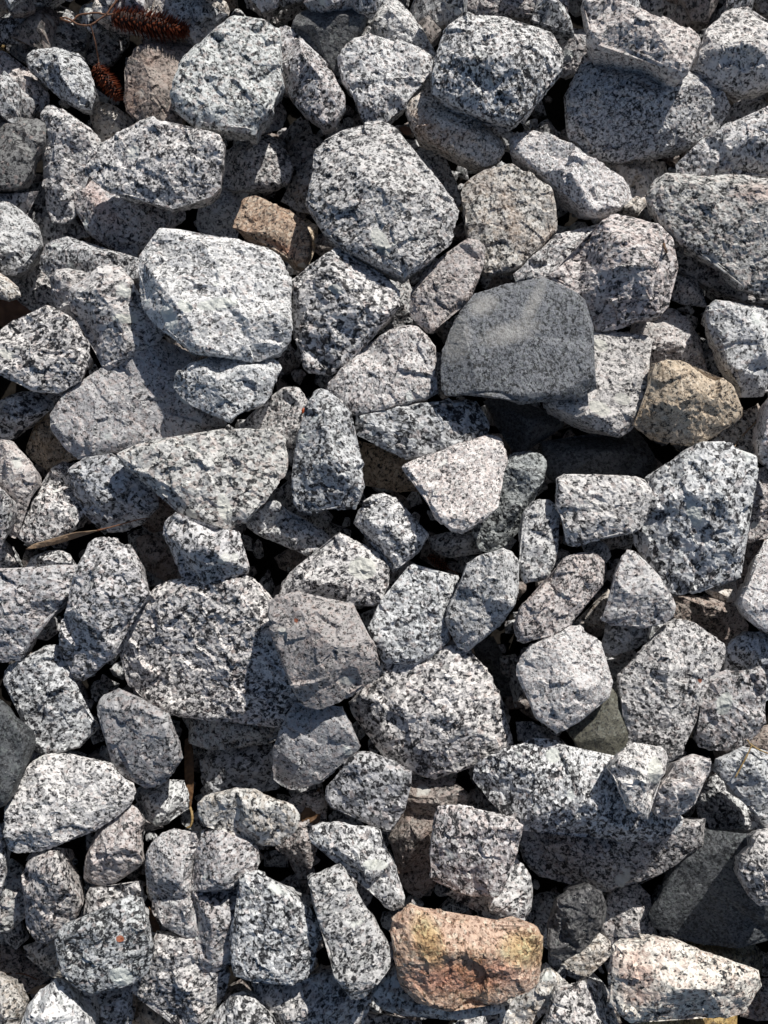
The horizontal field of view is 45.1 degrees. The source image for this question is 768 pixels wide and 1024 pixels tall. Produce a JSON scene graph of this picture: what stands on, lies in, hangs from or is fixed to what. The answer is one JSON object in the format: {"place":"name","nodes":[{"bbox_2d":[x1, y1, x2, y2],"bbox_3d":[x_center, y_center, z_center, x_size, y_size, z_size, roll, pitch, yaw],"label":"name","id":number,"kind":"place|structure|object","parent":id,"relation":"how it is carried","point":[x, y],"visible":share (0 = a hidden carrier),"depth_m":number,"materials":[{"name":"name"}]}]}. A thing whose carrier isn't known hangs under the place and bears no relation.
{"place":"outdoors","nodes":[
{"label":"outdoors","id":0,"kind":"place"},
{"bbox_2d":[0,0,767,1023],"bbox_3d":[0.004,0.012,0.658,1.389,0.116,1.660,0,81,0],"label":"gravel","id":1,"kind":"structure","parent":0,"point":[32,22],"depth_m":0.69,"materials":[{"name":"gravel"}]},
{"bbox_2d":[0,439,41,537],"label":"granite stone","id":2,"kind":"object","parent":1,"relation":"on","point":[20,481],"visible":0.96,"depth_m":0.63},
{"bbox_2d":[0,116,45,192],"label":"dark rock","id":3,"kind":"object","parent":1,"relation":"on","point":[22,145],"visible":1,"depth_m":0.69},
{"bbox_2d":[9,264,56,311],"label":"granite stone","id":4,"kind":"object","parent":1,"relation":"on","point":[34,287],"visible":0.48,"depth_m":0.71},
{"bbox_2d":[0,196,43,279],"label":"granite stone","id":5,"kind":"object","parent":4,"relation":"on","point":[21,244],"visible":1,"depth_m":0.68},
{"bbox_2d":[0,565,77,662],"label":"granite stone","id":6,"kind":"object","parent":1,"relation":"on","point":[33,601],"visible":0.99,"depth_m":0.61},
{"bbox_2d":[3,644,99,755],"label":"granite stone","id":7,"kind":"object","parent":1,"relation":"on","point":[47,698],"visible":0.99,"depth_m":0.61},
{"bbox_2d":[0,699,35,806],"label":"dark rock","id":8,"kind":"object","parent":7,"relation":"on","point":[17,741],"visible":1,"depth_m":0.58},
{"bbox_2d":[17,461,87,544],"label":"granite stone","id":9,"kind":"object","parent":1,"relation":"on","point":[54,510],"visible":0.91,"depth_m":0.64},
{"bbox_2d":[21,847,84,943],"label":"granite stone","id":10,"kind":"object","parent":1,"relation":"on","point":[53,891],"visible":0.98,"depth_m":0.59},
{"bbox_2d":[3,753,135,852],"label":"granite stone","id":11,"kind":"object","parent":1,"relation":"on","point":[56,800],"visible":1,"depth_m":0.59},
{"bbox_2d":[40,105,100,223],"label":"granite stone","id":12,"kind":"object","parent":1,"relation":"on","point":[72,142],"visible":0.93,"depth_m":0.70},
{"bbox_2d":[39,236,139,282],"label":"granite stone","id":13,"kind":"object","parent":1,"relation":"on","point":[68,252],"visible":0.74,"depth_m":0.68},
{"bbox_2d":[59,537,150,680],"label":"granite stone","id":14,"kind":"object","parent":1,"relation":"on","point":[109,595],"visible":1,"depth_m":0.60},
{"bbox_2d":[55,894,154,993],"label":"granite stone","id":15,"kind":"object","parent":1,"relation":"on","point":[107,948],"visible":1,"depth_m":0.56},
{"bbox_2d":[90,102,133,142],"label":"cream stone","id":16,"kind":"object","parent":1,"relation":"on","point":[108,121],"visible":0.59,"depth_m":0.73,"materials":[{"name":"stone"}]},
{"bbox_2d":[26,47,98,114],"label":"granite stone","id":17,"kind":"object","parent":16,"relation":"on","point":[64,76],"visible":1,"depth_m":0.70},
{"bbox_2d":[84,805,145,885],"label":"granite stone","id":18,"kind":"object","parent":1,"relation":"on","point":[115,853],"visible":1,"depth_m":0.59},
{"bbox_2d":[68,264,165,369],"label":"granite stone","id":19,"kind":"object","parent":1,"relation":"on","point":[118,326],"visible":1,"depth_m":0.64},
{"bbox_2d":[75,180,185,257],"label":"granite stone","id":20,"kind":"object","parent":1,"relation":"on","point":[115,222],"visible":0.68,"depth_m":0.70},
{"bbox_2d":[85,116,225,212],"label":"granite stone","id":21,"kind":"object","parent":20,"relation":"on","point":[166,165],"visible":1,"depth_m":0.66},
{"bbox_2d":[50,338,226,458],"bbox_3d":[-0.176,-0.078,0.655,0.120,0.036,0.074,-16,81,-2],"label":"granite stone","id":22,"kind":"object","parent":1,"relation":"on","point":[133,401],"visible":0.87,"depth_m":0.64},
{"bbox_2d":[0,305,93,394],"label":"granite stone","id":23,"kind":"object","parent":22,"relation":"on","point":[45,349],"visible":1,"depth_m":0.64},
{"bbox_2d":[173,357,281,422],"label":"granite stone","id":24,"kind":"object","parent":22,"relation":"on","point":[228,390],"visible":1,"depth_m":0.62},
{"bbox_2d":[97,688,182,787],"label":"granite stone","id":25,"kind":"object","parent":1,"relation":"on","point":[142,741],"visible":1,"depth_m":0.59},
{"bbox_2d":[132,994,170,1023],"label":"tan stone","id":26,"kind":"object","parent":1,"relation":"on","point":[145,1013],"visible":0.44,"depth_m":0.61,"materials":[{"name":"stone"}]},
{"bbox_2d":[75,984,135,1023],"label":"granite stone","id":27,"kind":"object","parent":26,"relation":"on","point":[115,1006],"visible":0.8,"depth_m":0.60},
{"bbox_2d":[21,977,95,1023],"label":"granite stone","id":28,"kind":"object","parent":27,"relation":"on","point":[57,1000],"visible":0.99,"depth_m":0.57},
{"bbox_2d":[123,40,191,124],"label":"brown stone","id":29,"kind":"object","parent":1,"relation":"on","point":[151,69],"visible":0.73,"depth_m":0.70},
{"bbox_2d":[141,495,177,532],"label":"brown stone","id":30,"kind":"object","parent":1,"relation":"on","point":[158,518],"visible":0.14,"depth_m":0.68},
{"bbox_2d":[68,453,158,532],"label":"granite stone","id":31,"kind":"object","parent":30,"relation":"on","point":[109,489],"visible":0.95,"depth_m":0.63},
{"bbox_2d":[145,828,199,938],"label":"granite stone","id":32,"kind":"object","parent":1,"relation":"on","point":[170,860],"visible":0.99,"depth_m":0.58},
{"bbox_2d":[130,931,229,1023],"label":"granite stone","id":33,"kind":"object","parent":1,"relation":"on","point":[176,984],"visible":0.97,"depth_m":0.58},
{"bbox_2d":[117,428,287,529],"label":"granite stone","id":34,"kind":"object","parent":1,"relation":"on","point":[227,479],"visible":1,"depth_m":0.61,"materials":[{"name":"stone"}]},
{"bbox_2d":[120,575,299,728],"bbox_3d":[-0.114,0.093,0.618,0.129,0.056,0.102,0,81,0],"label":"granite stone","id":35,"kind":"object","parent":1,"relation":"on","point":[191,648],"visible":0.95,"depth_m":0.61,"materials":[{"name":"stone"}]},
{"bbox_2d":[163,512,249,584],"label":"granite stone","id":36,"kind":"object","parent":35,"relation":"on","point":[203,553],"visible":0.99,"depth_m":0.60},
{"bbox_2d":[267,591,381,708],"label":"granite stone","id":37,"kind":"object","parent":35,"relation":"on","point":[326,648],"visible":1,"depth_m":0.57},
{"bbox_2d":[138,228,292,362],"bbox_3d":[-0.114,-0.145,0.632,0.106,0.044,0.094,0,81,0],"label":"granite stone","id":38,"kind":"object","parent":1,"relation":"on","point":[201,294],"visible":1,"depth_m":0.62,"materials":[{"name":"stone"}]},
{"bbox_2d":[190,829,260,972],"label":"granite stone","id":39,"kind":"object","parent":1,"relation":"on","point":[224,860],"visible":0.97,"depth_m":0.58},
{"bbox_2d":[199,743,279,794],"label":"granite stone","id":40,"kind":"object","parent":1,"relation":"on","point":[249,767],"visible":0.87,"depth_m":0.64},
{"bbox_2d":[197,787,299,845],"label":"stone","id":41,"kind":"object","parent":1,"relation":"on","point":[256,816],"visible":1,"depth_m":0.58,"materials":[{"name":"stone"}]},
{"bbox_2d":[222,134,293,193],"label":"granite stone","id":42,"kind":"object","parent":1,"relation":"on","point":[264,165],"visible":0.91,"depth_m":0.70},
{"bbox_2d":[169,15,284,144],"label":"granite stone","id":43,"kind":"object","parent":42,"relation":"on","point":[227,82],"visible":0.99,"depth_m":0.66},
{"bbox_2d":[237,387,307,465],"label":"granite stone","id":44,"kind":"object","parent":1,"relation":"on","point":[279,411],"visible":0.65,"depth_m":0.64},
{"bbox_2d":[233,196,312,270],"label":"orange stone","id":45,"kind":"object","parent":1,"relation":"on","point":[284,233],"visible":0.98,"depth_m":0.66,"materials":[{"name":"stone"}]},
{"bbox_2d":[229,870,322,985],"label":"granite stone","id":46,"kind":"object","parent":1,"relation":"on","point":[276,936],"visible":1,"depth_m":0.56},
{"bbox_2d":[246,499,330,556],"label":"granite stone","id":47,"kind":"object","parent":1,"relation":"on","point":[273,520],"visible":0.98,"depth_m":0.63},
{"bbox_2d":[272,477,322,517],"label":"granite stone","id":48,"kind":"object","parent":1,"relation":"on","point":[283,495],"visible":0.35,"depth_m":0.66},
{"bbox_2d":[291,389,364,513],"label":"granite stone","id":49,"kind":"object","parent":48,"relation":"on","point":[327,470],"visible":1,"depth_m":0.61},
{"bbox_2d":[288,131,323,172],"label":"granite stone","id":50,"kind":"object","parent":1,"relation":"on","point":[303,146],"visible":0.89,"depth_m":0.73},
{"bbox_2d":[279,25,345,134],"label":"granite stone","id":51,"kind":"object","parent":50,"relation":"on","point":[315,92],"visible":0.98,"depth_m":0.68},
{"bbox_2d":[253,964,371,1023],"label":"granite stone","id":52,"kind":"object","parent":1,"relation":"on","point":[319,995],"visible":0.91,"depth_m":0.58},
{"bbox_2d":[272,702,360,789],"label":"granite stone","id":53,"kind":"object","parent":1,"relation":"on","point":[311,747],"visible":1,"depth_m":0.59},
{"bbox_2d":[291,9,367,75],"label":"dark rock","id":54,"kind":"object","parent":1,"relation":"on","point":[327,37],"visible":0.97,"depth_m":0.69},
{"bbox_2d":[280,532,389,606],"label":"granite stone","id":55,"kind":"object","parent":1,"relation":"on","point":[339,566],"visible":0.9,"depth_m":0.61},
{"bbox_2d":[291,248,399,375],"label":"granite stone","id":56,"kind":"object","parent":1,"relation":"on","point":[345,306],"visible":0.99,"depth_m":0.63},
{"bbox_2d":[307,862,392,999],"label":"granite stone","id":57,"kind":"object","parent":1,"relation":"on","point":[359,949],"visible":1,"depth_m":0.56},
{"bbox_2d":[308,821,404,910],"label":"granite stone","id":58,"kind":"object","parent":1,"relation":"on","point":[361,854],"visible":1,"depth_m":0.57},
{"bbox_2d":[325,751,411,831],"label":"granite stone","id":59,"kind":"object","parent":1,"relation":"on","point":[370,788],"visible":1,"depth_m":0.59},
{"bbox_2d":[305,121,458,283],"bbox_3d":[-0.005,-0.216,0.647,0.090,0.052,0.119,-36,83,-5],"label":"granite stone","id":60,"kind":"object","parent":1,"relation":"on","point":[379,198],"visible":1,"depth_m":0.63,"materials":[{"name":"stone"}]},
{"bbox_2d":[327,325,438,415],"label":"granite stone","id":61,"kind":"object","parent":1,"relation":"on","point":[392,368],"visible":0.97,"depth_m":0.63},
{"bbox_2d":[337,33,434,123],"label":"granite stone","id":62,"kind":"object","parent":1,"relation":"on","point":[384,79],"visible":1,"depth_m":0.68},
{"bbox_2d":[354,493,428,572],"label":"granite stone","id":63,"kind":"object","parent":1,"relation":"on","point":[393,531],"visible":1,"depth_m":0.61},
{"bbox_2d":[367,564,458,664],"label":"granite stone","id":64,"kind":"object","parent":1,"relation":"on","point":[407,625],"visible":1,"depth_m":0.60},
{"bbox_2d":[355,398,489,459],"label":"granite stone","id":65,"kind":"object","parent":1,"relation":"on","point":[413,431],"visible":0.99,"depth_m":0.63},
{"bbox_2d":[388,778,470,898],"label":"brown stone","id":66,"kind":"object","parent":1,"relation":"on","point":[409,837],"visible":0.85,"depth_m":0.61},
{"bbox_2d":[429,804,522,897],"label":"granite stone","id":67,"kind":"object","parent":66,"relation":"on","point":[473,852],"visible":1,"depth_m":0.57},
{"bbox_2d":[349,643,513,779],"bbox_3d":[0.029,0.134,0.615,0.099,0.049,0.084,-16,81,-2],"label":"granite stone","id":68,"kind":"object","parent":1,"relation":"on","point":[439,713],"visible":1,"depth_m":0.60,"materials":[{"name":"stone"}]},
{"bbox_2d":[414,146,461,207],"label":"granite stone","id":69,"kind":"object","parent":1,"relation":"on","point":[438,166],"visible":0.48,"depth_m":0.71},
{"bbox_2d":[405,86,506,172],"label":"cream stone","id":70,"kind":"object","parent":69,"relation":"on","point":[436,126],"visible":0.95,"depth_m":0.67,"materials":[{"name":"stone"}]},
{"bbox_2d":[369,966,509,1019],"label":"granite stone","id":71,"kind":"object","parent":1,"relation":"on","point":[388,993],"visible":0.53,"depth_m":0.58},
{"bbox_2d":[409,238,484,333],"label":"granite stone","id":72,"kind":"object","parent":1,"relation":"on","point":[442,291],"visible":0.99,"depth_m":0.64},
{"bbox_2d":[389,903,542,1011],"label":"orange rock","id":73,"kind":"object","parent":1,"relation":"on","point":[447,961],"visible":1,"depth_m":0.55,"materials":[{"name":"stone"}]},
{"bbox_2d":[445,548,518,651],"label":"granite stone","id":74,"kind":"object","parent":1,"relation":"on","point":[482,603],"visible":1,"depth_m":0.59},
{"bbox_2d":[444,858,532,920],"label":"granite stone","id":75,"kind":"object","parent":1,"relation":"on","point":[514,898],"visible":0.66,"depth_m":0.59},
{"bbox_2d":[430,11,563,132],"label":"granite stone","id":76,"kind":"object","parent":1,"relation":"on","point":[502,71],"visible":1,"depth_m":0.65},
{"bbox_2d":[461,163,556,278],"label":"cream stone","id":77,"kind":"object","parent":1,"relation":"on","point":[510,215],"visible":0.97,"depth_m":0.66,"materials":[{"name":"stone"}]},
{"bbox_2d":[472,451,546,552],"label":"granite stone","id":78,"kind":"object","parent":1,"relation":"on","point":[522,483],"visible":0.81,"depth_m":0.63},
{"bbox_2d":[402,435,507,533],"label":"granite stone","id":79,"kind":"object","parent":78,"relation":"on","point":[458,486],"visible":1,"depth_m":0.61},
{"bbox_2d":[518,499,559,583],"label":"granite stone","id":80,"kind":"object","parent":78,"relation":"on","point":[538,535],"visible":1,"depth_m":0.61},
{"bbox_2d":[483,398,563,452],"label":"dark rock","id":81,"kind":"object","parent":1,"relation":"on","point":[524,428],"visible":0.94,"depth_m":0.66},
{"bbox_2d":[513,224,597,281],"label":"granite stone","id":82,"kind":"object","parent":1,"relation":"on","point":[551,255],"visible":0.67,"depth_m":0.66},
{"bbox_2d":[547,214,677,331],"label":"granite stone","id":83,"kind":"object","parent":82,"relation":"on","point":[616,271],"visible":0.97,"depth_m":0.63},
{"bbox_2d":[513,552,604,643],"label":"granite stone","id":84,"kind":"object","parent":1,"relation":"on","point":[563,594],"visible":1,"depth_m":0.60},
{"bbox_2d":[516,625,612,733],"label":"granite stone","id":85,"kind":"object","parent":1,"relation":"on","point":[565,678],"visible":1,"depth_m":0.58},
{"bbox_2d":[509,130,631,223],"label":"granite stone","id":86,"kind":"object","parent":1,"relation":"on","point":[582,184],"visible":0.97,"depth_m":0.67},
{"bbox_2d":[546,882,606,960],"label":"dark rock","id":87,"kind":"object","parent":1,"relation":"on","point":[576,920],"visible":1,"depth_m":0.58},
{"bbox_2d":[473,738,682,841],"bbox_3d":[0.123,0.178,0.595,0.132,0.049,0.065,0,81,0],"label":"granite stone","id":88,"kind":"object","parent":1,"relation":"on","point":[545,785],"visible":0.92,"depth_m":0.58,"materials":[{"name":"stone"}]},
{"bbox_2d":[606,742,667,819],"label":"granite stone","id":89,"kind":"object","parent":88,"relation":"on","point":[636,771],"visible":1,"depth_m":0.56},
{"bbox_2d":[651,754,710,818],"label":"granite stone","id":90,"kind":"object","parent":88,"relation":"on","point":[682,781],"visible":0.98,"depth_m":0.56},
{"bbox_2d":[541,977,618,1023],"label":"granite stone","id":91,"kind":"object","parent":1,"relation":"on","point":[582,1000],"visible":1,"depth_m":0.57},
{"bbox_2d":[542,330,652,437],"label":"granite stone","id":92,"kind":"object","parent":1,"relation":"on","point":[610,405],"visible":0.62,"depth_m":0.63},
{"bbox_2d":[441,278,596,404],"bbox_3d":[0.090,-0.113,0.628,0.104,0.033,0.088,0,81,0],"label":"dark rock","id":93,"kind":"object","parent":92,"relation":"on","point":[525,342],"visible":1,"depth_m":0.61,"materials":[{"name":"stone"}]},
{"bbox_2d":[568,689,627,754],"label":"dark rock","id":94,"kind":"object","parent":1,"relation":"on","point":[601,728],"visible":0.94,"depth_m":0.59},
{"bbox_2d":[540,427,656,482],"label":"dark rock","id":95,"kind":"object","parent":1,"relation":"on","point":[630,453],"visible":0.86,"depth_m":0.65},
{"bbox_2d":[555,474,652,545],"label":"granite stone","id":96,"kind":"object","parent":1,"relation":"on","point":[589,508],"visible":1,"depth_m":0.60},
{"bbox_2d":[518,817,705,891],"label":"granite stone","id":97,"kind":"object","parent":1,"relation":"on","point":[604,865],"visible":0.84,"depth_m":0.60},
{"bbox_2d":[605,650,636,691],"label":"granite stone","id":98,"kind":"object","parent":1,"relation":"on","point":[618,663],"visible":0.22,"depth_m":0.65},
{"bbox_2d":[616,618,725,761],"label":"granite stone","id":99,"kind":"object","parent":98,"relation":"on","point":[668,672],"visible":0.95,"depth_m":0.59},
{"bbox_2d":[601,883,653,944],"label":"granite stone","id":100,"kind":"object","parent":1,"relation":"on","point":[628,910],"visible":0.88,"depth_m":0.62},
{"bbox_2d":[602,623,664,657],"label":"granite stone","id":101,"kind":"object","parent":1,"relation":"on","point":[616,640],"visible":0.7,"depth_m":0.62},
{"bbox_2d":[600,550,675,628],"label":"granite stone","id":102,"kind":"object","parent":101,"relation":"on","point":[640,596],"visible":1,"depth_m":0.60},
{"bbox_2d":[564,61,730,165],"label":"granite stone","id":103,"kind":"object","parent":1,"relation":"on","point":[615,117],"visible":0.95,"depth_m":0.67,"materials":[{"name":"stone"}]},
{"bbox_2d":[581,0,700,86],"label":"granite stone","id":104,"kind":"object","parent":103,"relation":"on","point":[622,35],"visible":1,"depth_m":0.65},
{"bbox_2d":[630,308,707,371],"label":"granite stone","id":105,"kind":"object","parent":1,"relation":"on","point":[671,333],"visible":0.6,"depth_m":0.66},
{"bbox_2d":[606,933,761,1022],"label":"cream stone","id":106,"kind":"object","parent":1,"relation":"on","point":[653,978],"visible":1,"depth_m":0.55,"materials":[{"name":"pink stone"}]},
{"bbox_2d":[632,359,742,446],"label":"tan stone","id":107,"kind":"object","parent":1,"relation":"on","point":[683,403],"visible":1,"depth_m":0.61,"materials":[{"name":"stone"}]},
{"bbox_2d":[632,441,758,594],"bbox_3d":[0.208,0.005,0.623,0.080,0.052,0.102,0,81,0],"label":"granite stone","id":108,"kind":"object","parent":1,"relation":"on","point":[690,536],"visible":0.98,"depth_m":0.61,"materials":[{"name":"stone"}]},
{"bbox_2d":[649,828,767,947],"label":"dark rock","id":109,"kind":"object","parent":1,"relation":"on","point":[703,897],"visible":0.86,"depth_m":0.60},
{"bbox_2d":[671,595,748,646],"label":"brown stone","id":110,"kind":"object","parent":1,"relation":"on","point":[723,622],"visible":0.81,"depth_m":0.67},
{"bbox_2d":[675,106,767,177],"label":"granite stone","id":111,"kind":"object","parent":1,"relation":"on","point":[739,146],"visible":0.91,"depth_m":0.65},
{"bbox_2d":[676,248,767,307],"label":"granite stone","id":112,"kind":"object","parent":1,"relation":"on","point":[709,280],"visible":0.49,"depth_m":0.68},
{"bbox_2d":[645,173,767,298],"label":"granite stone","id":113,"kind":"object","parent":112,"relation":"on","point":[719,223],"visible":1,"depth_m":0.64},
{"bbox_2d":[694,774,760,829],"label":"granite stone","id":114,"kind":"object","parent":1,"relation":"on","point":[717,805],"visible":0.83,"depth_m":0.64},
{"bbox_2d":[713,746,767,827],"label":"granite stone","id":115,"kind":"object","parent":114,"relation":"on","point":[748,785],"visible":1,"depth_m":0.59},
{"bbox_2d":[692,665,766,750],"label":"granite stone","id":116,"kind":"object","parent":1,"relation":"on","point":[732,716],"visible":1,"depth_m":0.60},
{"bbox_2d":[692,6,767,102],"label":"granite stone","id":117,"kind":"object","parent":1,"relation":"on","point":[731,60],"visible":0.98,"depth_m":0.66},
{"bbox_2d":[701,300,767,397],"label":"granite stone","id":118,"kind":"object","parent":1,"relation":"on","point":[736,334],"visible":0.99,"depth_m":0.63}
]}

